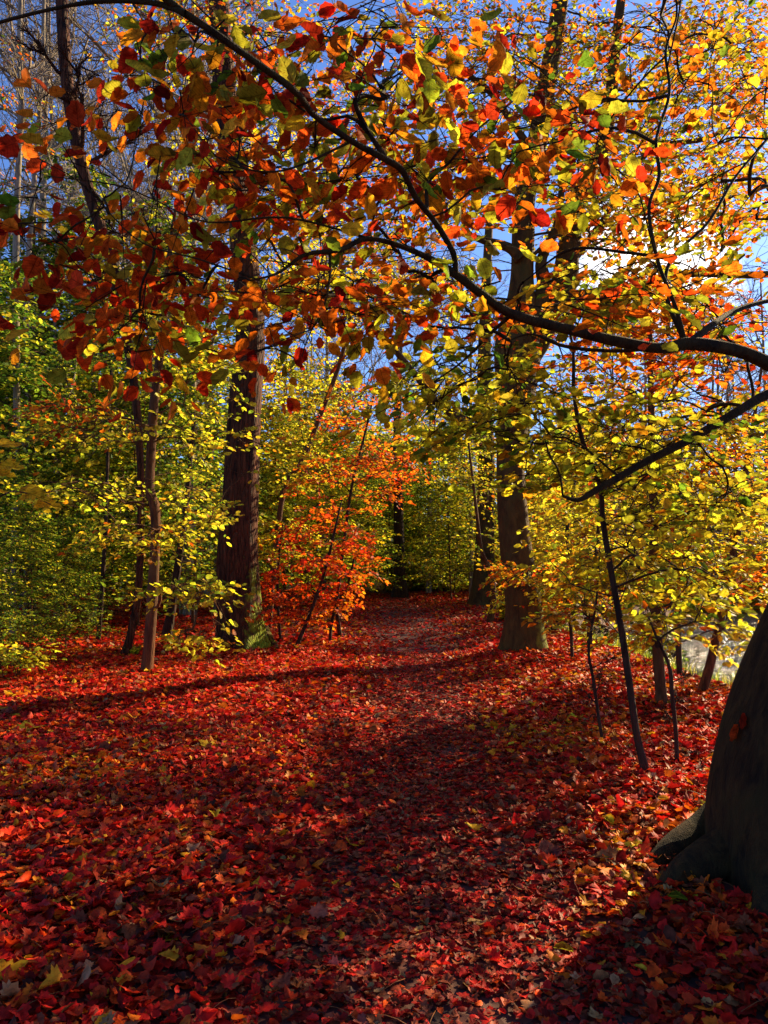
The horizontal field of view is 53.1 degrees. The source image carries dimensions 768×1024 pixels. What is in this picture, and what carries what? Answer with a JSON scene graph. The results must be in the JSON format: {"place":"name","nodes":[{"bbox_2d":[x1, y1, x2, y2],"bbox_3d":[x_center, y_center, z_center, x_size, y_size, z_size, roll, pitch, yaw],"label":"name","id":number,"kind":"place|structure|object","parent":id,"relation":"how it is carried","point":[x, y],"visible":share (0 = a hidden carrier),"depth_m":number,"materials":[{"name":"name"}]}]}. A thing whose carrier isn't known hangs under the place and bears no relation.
{"place":"outdoors","nodes":[
{"label":"outdoors","id":0,"kind":"place"},
{"bbox_2d":[0,574,767,1023],"bbox_3d":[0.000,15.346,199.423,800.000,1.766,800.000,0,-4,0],"label":"ground","id":1,"kind":"structure","parent":0,"point":[508,1016],"depth_m":3.48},
{"bbox_2d":[0,519,36,674],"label":"young tree","id":2,"kind":"object","parent":1,"relation":"on","point":[6,623],"visible":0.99,"depth_m":9.75,"materials":[{"name":"green plant"}]},
{"bbox_2d":[0,186,48,427],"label":"young tree","id":3,"kind":"object","parent":1,"relation":"on","point":[8,401],"visible":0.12,"depth_m":20.91,"materials":[{"name":"green plant"}]},
{"bbox_2d":[0,438,62,508],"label":"maple sapling","id":4,"kind":"object","parent":1,"relation":"on","point":[31,491],"visible":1,"depth_m":3.16,"materials":[{"name":"yellow plant"}]},
{"bbox_2d":[0,632,66,675],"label":"bramble bush","id":5,"kind":"object","parent":1,"relation":"on","point":[4,648],"visible":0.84,"depth_m":10.22,"materials":[{"name":"yellow plant"}]},
{"bbox_2d":[0,469,80,661],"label":"young tree","id":6,"kind":"object","parent":1,"relation":"on","point":[18,554],"visible":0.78,"depth_m":11.55,"materials":[{"name":"green plant"}]},
{"bbox_2d":[0,510,86,649],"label":"young tree","id":7,"kind":"object","parent":1,"relation":"on","point":[17,533],"visible":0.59,"depth_m":12.57,"materials":[{"name":"green plant"}]},
{"bbox_2d":[0,234,91,621],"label":"young tree","id":8,"kind":"object","parent":1,"relation":"on","point":[53,246],"visible":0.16,"depth_m":19.42,"materials":[{"name":"green plant"}]},
{"bbox_2d":[0,333,97,576],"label":"young tree","id":9,"kind":"object","parent":1,"relation":"on","point":[25,463],"visible":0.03,"depth_m":20.88,"materials":[{"name":"green plant"}]},
{"bbox_2d":[6,601,107,644],"bbox_3d":[-6.024,2.049,13.975,1.759,0.906,1.141,0,-4,0],"label":"bramble bush","id":10,"kind":"object","parent":1,"relation":"on","point":[75,625],"visible":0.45,"depth_m":13.89,"materials":[{"name":"green plant"}]},
{"bbox_2d":[0,260,115,600],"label":"young tree","id":11,"kind":"object","parent":1,"relation":"on","point":[17,372],"visible":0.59,"depth_m":15.32,"materials":[{"name":"green plant"}]},
{"bbox_2d":[1,147,116,616],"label":"young tree","id":12,"kind":"object","parent":1,"relation":"on","point":[77,204],"visible":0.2,"depth_m":19.69,"materials":[{"name":"green plant"}]},
{"bbox_2d":[0,183,119,614],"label":"sapling","id":13,"kind":"object","parent":1,"relation":"on","point":[47,320],"visible":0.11,"depth_m":19.37,"materials":[{"name":"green plant"}]},
{"bbox_2d":[0,430,127,624],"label":"young tree","id":14,"kind":"object","parent":1,"relation":"on","point":[53,479],"visible":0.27,"depth_m":16.43,"materials":[{"name":"green plant"}]},
{"bbox_2d":[13,514,119,646],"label":"young tree","id":15,"kind":"object","parent":1,"relation":"on","point":[76,520],"visible":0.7,"depth_m":13.52,"materials":[{"name":"green plant"}]},
{"bbox_2d":[0,334,133,615],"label":"young tree","id":16,"kind":"object","parent":1,"relation":"on","point":[8,353],"visible":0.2,"depth_m":16.94,"materials":[{"name":"green plant"}]},
{"bbox_2d":[0,0,138,634],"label":"ash tree","id":17,"kind":"object","parent":1,"relation":"on","point":[19,58],"visible":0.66,"depth_m":16.36,"materials":[{"name":"brown plant"}]},
{"bbox_2d":[0,0,147,593],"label":"bare tree","id":18,"kind":"object","parent":1,"relation":"on","point":[11,26],"visible":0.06,"depth_m":36.53,"materials":[{"name":"brown plant"}]},
{"bbox_2d":[1,324,149,569],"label":"young tree","id":19,"kind":"object","parent":1,"relation":"on","point":[95,499],"depth_m":30.92,"materials":[{"name":"green plant"}]},
{"bbox_2d":[0,0,152,626],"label":"ash tree","id":20,"kind":"object","parent":1,"relation":"on","point":[33,183],"visible":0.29,"depth_m":18.45,"materials":[{"name":"brown plant"}]},
{"bbox_2d":[0,355,163,614],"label":"young tree","id":21,"kind":"object","parent":1,"relation":"on","point":[88,387],"visible":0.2,"depth_m":18.92,"materials":[{"name":"green plant"}]},
{"bbox_2d":[33,221,133,610],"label":"young tree","id":22,"kind":"object","parent":1,"relation":"on","point":[68,233],"visible":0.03,"depth_m":21.14,"materials":[{"name":"green plant"}]},
{"bbox_2d":[53,594,120,621],"bbox_3d":[-7.393,2.390,18.888,1.599,0.857,1.413,0,-4,0],"label":"bramble bush","id":23,"kind":"object","parent":1,"relation":"on","point":[90,606],"visible":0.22,"depth_m":18.90,"materials":[{"name":"green plant"}]},
{"bbox_2d":[11,0,179,654],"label":"ash tree","id":24,"kind":"object","parent":1,"relation":"on","point":[65,73],"visible":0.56,"depth_m":12.76,"materials":[{"name":"brown plant"}]},
{"bbox_2d":[52,320,140,618],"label":"young tree","id":25,"kind":"object","parent":1,"relation":"on","point":[114,467],"visible":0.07,"depth_m":20.93,"materials":[{"name":"green plant"}]},
{"bbox_2d":[14,341,181,641],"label":"sapling","id":26,"kind":"object","parent":1,"relation":"on","point":[92,512],"visible":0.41,"depth_m":14.86,"materials":[{"name":"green plant"}]},
{"bbox_2d":[4,357,202,613],"bbox_3d":[-7.812,-0.613,21.822,5.296,7.564,5.324,-3,-5,37],"label":"young tree","id":27,"kind":"object","parent":1,"relation":"on","point":[122,517],"visible":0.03,"depth_m":21.86,"materials":[{"name":"green plant"}]},
{"bbox_2d":[53,389,215,625],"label":"young tree","id":28,"kind":"object","parent":1,"relation":"on","point":[126,475],"visible":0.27,"depth_m":17.90,"materials":[{"name":"green plant"}]},
{"bbox_2d":[0,175,306,671],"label":"sycamore tree","id":29,"kind":"object","parent":1,"relation":"on","point":[155,588],"visible":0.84,"depth_m":10.37,"materials":[{"name":"yellow plant"}]},
{"bbox_2d":[0,0,310,608],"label":"bare tree","id":30,"kind":"object","parent":1,"relation":"on","point":[44,197],"visible":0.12,"depth_m":24.32,"materials":[{"name":"brown plant"}]},
{"bbox_2d":[86,199,224,534],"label":"young tree","id":31,"kind":"object","parent":1,"relation":"on","point":[168,203],"visible":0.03,"depth_m":20.31,"materials":[{"name":"green plant"}]},
{"bbox_2d":[102,230,222,492],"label":"young tree","id":32,"kind":"object","parent":1,"relation":"on","point":[151,338],"visible":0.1,"depth_m":19.85,"materials":[{"name":"green plant"}]},
{"bbox_2d":[93,370,266,585],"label":"young tree","id":33,"kind":"object","parent":1,"relation":"on","point":[216,532],"visible":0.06,"depth_m":24.63,"materials":[{"name":"green plant"}]},
{"bbox_2d":[0,0,370,597],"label":"bare tree","id":34,"kind":"object","parent":1,"relation":"on","point":[128,165],"visible":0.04,"depth_m":29.11,"materials":[{"name":"brown plant"}]},
{"bbox_2d":[143,271,229,615],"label":"young tree","id":35,"kind":"object","parent":1,"relation":"on","point":[181,604],"visible":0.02,"depth_m":22.12,"materials":[{"name":"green plant"}]},
{"bbox_2d":[92,354,297,623],"bbox_3d":[-4.571,-0.493,19.028,5.054,6.950,4.758,3,-5,-41],"label":"young tree","id":36,"kind":"object","parent":1,"relation":"on","point":[261,516],"visible":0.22,"depth_m":18.70,"materials":[{"name":"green plant"}]},
{"bbox_2d":[117,421,273,634],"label":"sapling","id":37,"kind":"object","parent":1,"relation":"on","point":[168,626],"visible":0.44,"depth_m":15.51,"materials":[{"name":"yellow plant"}]},
{"bbox_2d":[174,313,260,608],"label":"young tree","id":38,"kind":"object","parent":1,"relation":"on","point":[225,341],"visible":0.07,"depth_m":25.20,"materials":[{"name":"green plant"}]},
{"bbox_2d":[143,370,305,590],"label":"young tree","id":39,"kind":"object","parent":1,"relation":"on","point":[208,449],"visible":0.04,"depth_m":26.55,"materials":[{"name":"green plant"}]},
{"bbox_2d":[0,0,460,615],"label":"bare tree","id":40,"kind":"object","parent":1,"relation":"on","point":[106,56],"visible":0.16,"depth_m":21.85,"materials":[{"name":"brown plant"}]},
{"bbox_2d":[0,0,483,603],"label":"bare tree","id":41,"kind":"object","parent":1,"relation":"on","point":[12,2],"visible":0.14,"depth_m":23.48,"materials":[{"name":"brown plant"}]},
{"bbox_2d":[193,402,334,598],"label":"young tree","id":42,"kind":"object","parent":1,"relation":"on","point":[272,423],"visible":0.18,"depth_m":23.93,"materials":[{"name":"green plant"}]},
{"bbox_2d":[196,356,370,605],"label":"young tree","id":43,"kind":"object","parent":1,"relation":"on","point":[305,435],"visible":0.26,"depth_m":25.92,"materials":[{"name":"green plant"}]},
{"bbox_2d":[83,0,490,650],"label":"oak tree","id":44,"kind":"object","parent":1,"relation":"on","point":[239,560],"visible":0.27,"depth_m":13.86,"materials":[{"name":"brown plant"}]},
{"bbox_2d":[258,516,321,638],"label":"sapling","id":45,"kind":"object","parent":1,"relation":"on","point":[264,584],"visible":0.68,"depth_m":15.23,"materials":[{"name":"orange plant"}]},
{"bbox_2d":[258,419,359,598],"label":"young tree","id":46,"kind":"object","parent":1,"relation":"on","point":[284,464],"visible":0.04,"depth_m":30.92,"materials":[{"name":"green plant"}]},
{"bbox_2d":[226,252,392,626],"bbox_3d":[-1.705,-1.752,18.156,4.464,9.758,5.141,0,-4,0],"label":"birch tree","id":47,"kind":"object","parent":1,"relation":"on","point":[335,375],"visible":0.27,"depth_m":18.05,"materials":[{"name":"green plant"}]},
{"bbox_2d":[247,500,378,644],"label":"sapling","id":48,"kind":"object","parent":1,"relation":"on","point":[335,567],"visible":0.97,"depth_m":13.98,"materials":[{"name":"orange plant"}]},
{"bbox_2d":[259,429,391,600],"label":"young tree","id":49,"kind":"object","parent":1,"relation":"on","point":[333,437],"visible":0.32,"depth_m":26.87,"materials":[{"name":"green plant"}]},
{"bbox_2d":[258,373,401,596],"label":"young tree","id":50,"kind":"object","parent":1,"relation":"on","point":[371,528],"visible":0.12,"depth_m":33.80,"materials":[{"name":"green plant"}]},
{"bbox_2d":[297,519,390,640],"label":"sapling","id":51,"kind":"object","parent":1,"relation":"on","point":[339,562],"visible":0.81,"depth_m":14.70,"materials":[{"name":"orange plant"}]},
{"bbox_2d":[263,375,435,636],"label":"beech tree","id":52,"kind":"object","parent":1,"relation":"on","point":[382,462],"visible":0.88,"depth_m":15.92,"materials":[{"name":"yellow plant"}]},
{"bbox_2d":[285,392,416,592],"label":"young tree","id":53,"kind":"object","parent":1,"relation":"on","point":[386,515],"visible":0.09,"depth_m":37.83,"materials":[{"name":"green plant"}]},
{"bbox_2d":[265,234,438,596],"bbox_3d":[-1.701,-4.399,33.397,9.578,16.565,10.480,-1,-4,19],"label":"bare tree","id":54,"kind":"object","parent":1,"relation":"on","point":[372,364],"visible":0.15,"depth_m":32.75,"materials":[{"name":"brown plant"}]},
{"bbox_2d":[325,475,406,596],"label":"young tree","id":55,"kind":"object","parent":1,"relation":"on","point":[389,579],"visible":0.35,"depth_m":32.81,"materials":[{"name":"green plant"}]},
{"bbox_2d":[0,588,767,1023],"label":"fallen leaves","id":56,"kind":"object","parent":1,"relation":"on","point":[170,720],"depth_m":4.59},
{"bbox_2d":[0,958,27,980],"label":"fallen leaf","id":57,"kind":"object","parent":56,"relation":"on","point":[14,966],"visible":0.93,"depth_m":2.87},
{"bbox_2d":[541,941,573,951],"bbox_3d":[0.716,1.798,3.183,0.136,0.025,0.057,-1,-4,21],"label":"fallen leaf","id":58,"kind":"object","parent":56,"relation":"on","point":[563,945],"visible":1,"depth_m":3.19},
{"bbox_2d":[582,969,608,980],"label":"fallen leaf","id":59,"kind":"object","parent":56,"relation":"on","point":[600,974],"visible":1,"depth_m":2.95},
{"bbox_2d":[583,752,609,771],"bbox_3d":[1.595,1.895,5.827,0.234,0.119,0.189,-1,-4,14],"label":"fallen leaf","id":60,"kind":"object","parent":56,"relation":"on","point":[591,759],"visible":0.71,"depth_m":5.87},
{"bbox_2d":[590,845,631,864],"bbox_3d":[1.203,1.808,4.056,0.194,0.071,0.148,1,-4,-15],"label":"fallen leaf","id":61,"kind":"object","parent":56,"relation":"on","point":[610,852],"visible":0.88,"depth_m":4.08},
{"bbox_2d":[662,890,687,900],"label":"fallen leaf","id":62,"kind":"object","parent":56,"relation":"on","point":[676,894],"visible":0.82,"depth_m":3.54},
{"bbox_2d":[0,0,767,933],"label":"beech tree","id":63,"kind":"object","parent":1,"relation":"on","point":[722,832],"visible":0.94,"depth_m":3.49,"materials":[{"name":"orange plant"}]},
{"bbox_2d":[729,713,741,740],"bbox_3d":[1.779,1.092,3.905,0.056,0.146,0.060,3,-5,-42],"label":"fallen leaf","id":64,"kind":"object","parent":63,"relation":"on","point":[733,733],"visible":1,"depth_m":3.91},
{"bbox_2d":[349,464,422,592],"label":"young tree","id":65,"kind":"object","parent":1,"relation":"on","point":[388,502],"visible":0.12,"depth_m":39.66,"materials":[{"name":"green plant"}]},
{"bbox_2d":[7,330,766,610],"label":"distant wood","id":66,"kind":"object","parent":1,"relation":"on","point":[415,582],"visible":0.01,"depth_m":43.87,"materials":[{"name":"green plant"}]},
{"bbox_2d":[350,431,424,590],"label":"young tree","id":67,"kind":"object","parent":1,"relation":"on","point":[380,436],"visible":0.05,"depth_m":43.45,"materials":[{"name":"green plant"}]},
{"bbox_2d":[339,308,459,597],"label":"oak tree","id":68,"kind":"object","parent":1,"relation":"on","point":[397,591],"visible":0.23,"depth_m":35.83,"materials":[{"name":"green plant"}]},
{"bbox_2d":[365,416,473,588],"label":"young tree","id":69,"kind":"object","parent":1,"relation":"on","point":[408,503],"visible":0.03,"depth_m":43.01,"materials":[{"name":"green plant"}]},
{"bbox_2d":[380,442,473,592],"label":"young tree","id":70,"kind":"object","parent":1,"relation":"on","point":[407,519],"visible":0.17,"depth_m":38.84,"materials":[{"name":"green plant"}]},
{"bbox_2d":[389,431,468,589],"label":"young tree","id":71,"kind":"object","parent":1,"relation":"on","point":[426,504],"visible":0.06,"depth_m":43.48,"materials":[{"name":"green plant"}]},
{"bbox_2d":[391,480,467,586],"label":"young tree","id":72,"kind":"object","parent":1,"relation":"on","point":[414,509],"visible":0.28,"depth_m":37.72,"materials":[{"name":"green plant"}]},
{"bbox_2d":[414,483,475,595],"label":"young tree","id":73,"kind":"object","parent":1,"relation":"on","point":[446,567],"visible":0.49,"depth_m":32.70,"materials":[{"name":"green plant"}]},
{"bbox_2d":[389,443,502,600],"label":"young tree","id":74,"kind":"object","parent":1,"relation":"on","point":[452,504],"visible":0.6,"depth_m":30.76,"materials":[{"name":"green plant"}]},
{"bbox_2d":[405,407,498,586],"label":"young tree","id":75,"kind":"object","parent":1,"relation":"on","point":[464,530],"visible":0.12,"depth_m":33.71,"materials":[{"name":"green plant"}]},
{"bbox_2d":[355,222,550,605],"bbox_3d":[3.141,-3.834,28.794,7.674,15.067,9.082,-3,-5,35],"label":"beech tree","id":76,"kind":"object","parent":1,"relation":"on","point":[477,597],"visible":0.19,"depth_m":27.74,"materials":[{"name":"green plant"}]},
{"bbox_2d":[442,577,468,594],"bbox_3d":[3.818,3.391,34.744,2.115,0.982,2.838,-1,-4,15],"label":"green bush","id":77,"kind":"object","parent":1,"relation":"on","point":[462,585],"visible":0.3,"depth_m":34.36,"materials":[{"name":"green plant"}]},
{"bbox_2d":[345,245,586,592],"bbox_3d":[4.175,-4.843,40.305,11.821,18.354,15.994,3,-5,-36],"label":"bare tree","id":78,"kind":"object","parent":1,"relation":"on","point":[430,589],"visible":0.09,"depth_m":38.29,"materials":[{"name":"brown plant"}]},
{"bbox_2d":[383,247,553,595],"bbox_3d":[3.215,-3.786,33.111,9.756,15.311,10.291,-1,-4,21],"label":"bare tree","id":79,"kind":"object","parent":1,"relation":"on","point":[471,521],"visible":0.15,"depth_m":31.99,"materials":[{"name":"brown plant"}]},
{"bbox_2d":[424,433,543,622],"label":"sapling","id":80,"kind":"object","parent":1,"relation":"on","point":[490,618],"visible":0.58,"depth_m":19.50,"materials":[{"name":"yellow plant"}]},
{"bbox_2d":[486,601,504,619],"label":"green bush","id":81,"kind":"object","parent":1,"relation":"on","point":[500,607],"visible":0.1,"depth_m":20.03,"materials":[{"name":"green plant"}]},
{"bbox_2d":[293,0,767,651],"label":"beech tree","id":82,"kind":"object","parent":1,"relation":"on","point":[513,512],"visible":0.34,"depth_m":13.36,"materials":[{"name":"brown plant"}]},
{"bbox_2d":[471,558,594,658],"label":"sapling","id":83,"kind":"object","parent":1,"relation":"on","point":[503,572],"visible":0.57,"depth_m":11.97,"materials":[{"name":"orange plant"}]},
{"bbox_2d":[482,484,588,616],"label":"young tree","id":84,"kind":"object","parent":1,"relation":"on","point":[533,500],"visible":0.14,"depth_m":17.22,"materials":[{"name":"yellow plant"}]},
{"bbox_2d":[483,429,606,598],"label":"young tree","id":85,"kind":"object","parent":1,"relation":"on","point":[545,476],"visible":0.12,"depth_m":27.03,"materials":[{"name":"yellow plant"}]},
{"bbox_2d":[496,436,609,579],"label":"young tree","id":86,"kind":"object","parent":1,"relation":"on","point":[557,501],"visible":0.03,"depth_m":30.70,"materials":[{"name":"yellow plant"}]},
{"bbox_2d":[483,474,646,636],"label":"sapling","id":87,"kind":"object","parent":1,"relation":"on","point":[536,561],"visible":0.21,"depth_m":16.82,"materials":[{"name":"yellow plant"}]},
{"bbox_2d":[539,476,621,586],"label":"young tree","id":88,"kind":"object","parent":1,"relation":"on","point":[578,517],"visible":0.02,"depth_m":30.11,"materials":[{"name":"yellow plant"}]},
{"bbox_2d":[514,445,681,648],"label":"sapling","id":89,"kind":"object","parent":1,"relation":"on","point":[549,556],"visible":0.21,"depth_m":12.89,"materials":[{"name":"yellow plant"}]},
{"bbox_2d":[545,546,659,737],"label":"sapling","id":90,"kind":"object","parent":1,"relation":"on","point":[604,579],"visible":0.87,"depth_m":6.53,"materials":[{"name":"yellow plant"}]},
{"bbox_2d":[448,298,767,770],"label":"sapling","id":91,"kind":"object","parent":1,"relation":"on","point":[629,518],"visible":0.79,"depth_m":5.62,"materials":[{"name":"yellow plant"}]},
{"bbox_2d":[567,437,648,569],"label":"young tree","id":92,"kind":"object","parent":1,"relation":"on","point":[620,504],"visible":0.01,"depth_m":34.20,"materials":[{"name":"yellow plant"}]},
{"bbox_2d":[532,324,697,629],"bbox_3d":[9.616,-1.403,31.038,8.151,12.884,7.450,0,-4,7],"label":"bare tree","id":93,"kind":"object","parent":1,"relation":"on","point":[612,374],"visible":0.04,"depth_m":30.34,"materials":[{"name":"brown plant"}]},
{"bbox_2d":[512,303,767,707],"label":"sapling","id":94,"kind":"object","parent":1,"relation":"on","point":[659,676],"visible":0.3,"depth_m":8.31,"materials":[{"name":"yellow plant"}]},
{"bbox_2d":[544,620,735,685],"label":"grass","id":95,"kind":"structure","parent":1,"relation":"on","point":[673,663],"depth_m":11.47,"materials":[{"name":"green plant"}]},
{"bbox_2d":[535,253,759,591],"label":"bare tree","id":96,"kind":"object","parent":1,"relation":"on","point":[593,285],"visible":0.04,"depth_m":40.93,"materials":[{"name":"brown plant"}]},
{"bbox_2d":[608,629,688,669],"bbox_3d":[4.008,2.100,11.706,1.161,0.671,0.870,-1,-4,18],"label":"bank plant","id":97,"kind":"object","parent":1,"relation":"on","point":[666,645],"visible":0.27,"depth_m":11.58,"materials":[{"name":"green plant"}]},
{"bbox_2d":[587,284,767,614],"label":"bare tree","id":98,"kind":"object","parent":1,"relation":"on","point":[734,436],"visible":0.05,"depth_m":32.78,"materials":[{"name":"brown plant"}]},
{"bbox_2d":[597,259,767,630],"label":"bare tree","id":99,"kind":"object","parent":1,"relation":"on","point":[733,359],"visible":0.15,"depth_m":28.56,"materials":[{"name":"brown plant"}]},
{"bbox_2d":[602,405,767,674],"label":"sapling","id":100,"kind":"object","parent":1,"relation":"on","point":[679,667],"visible":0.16,"depth_m":10.35,"materials":[{"name":"yellow plant"}]},
{"bbox_2d":[621,582,758,761],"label":"sapling","id":101,"kind":"object","parent":1,"relation":"on","point":[630,598],"visible":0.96,"depth_m":5.98,"materials":[{"name":"yellow plant"}]},
{"bbox_2d":[619,351,767,690],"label":"sapling","id":102,"kind":"object","parent":1,"relation":"on","point":[753,578],"visible":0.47,"depth_m":8.70,"materials":[{"name":"yellow plant"}]},
{"bbox_2d":[669,259,767,599],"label":"bare tree","id":103,"kind":"object","parent":1,"relation":"on","point":[753,343],"visible":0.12,"depth_m":34.11,"materials":[{"name":"plant"}]},
{"bbox_2d":[0,0,767,525],"label":"sky","id":104,"kind":"structure","parent":0,"point":[497,234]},
{"bbox_2d":[598,603,761,683],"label":"stream","id":105,"kind":"structure","parent":0,"point":[695,649],"depth_m":24.01,"materials":[{"name":"grey liquid"}]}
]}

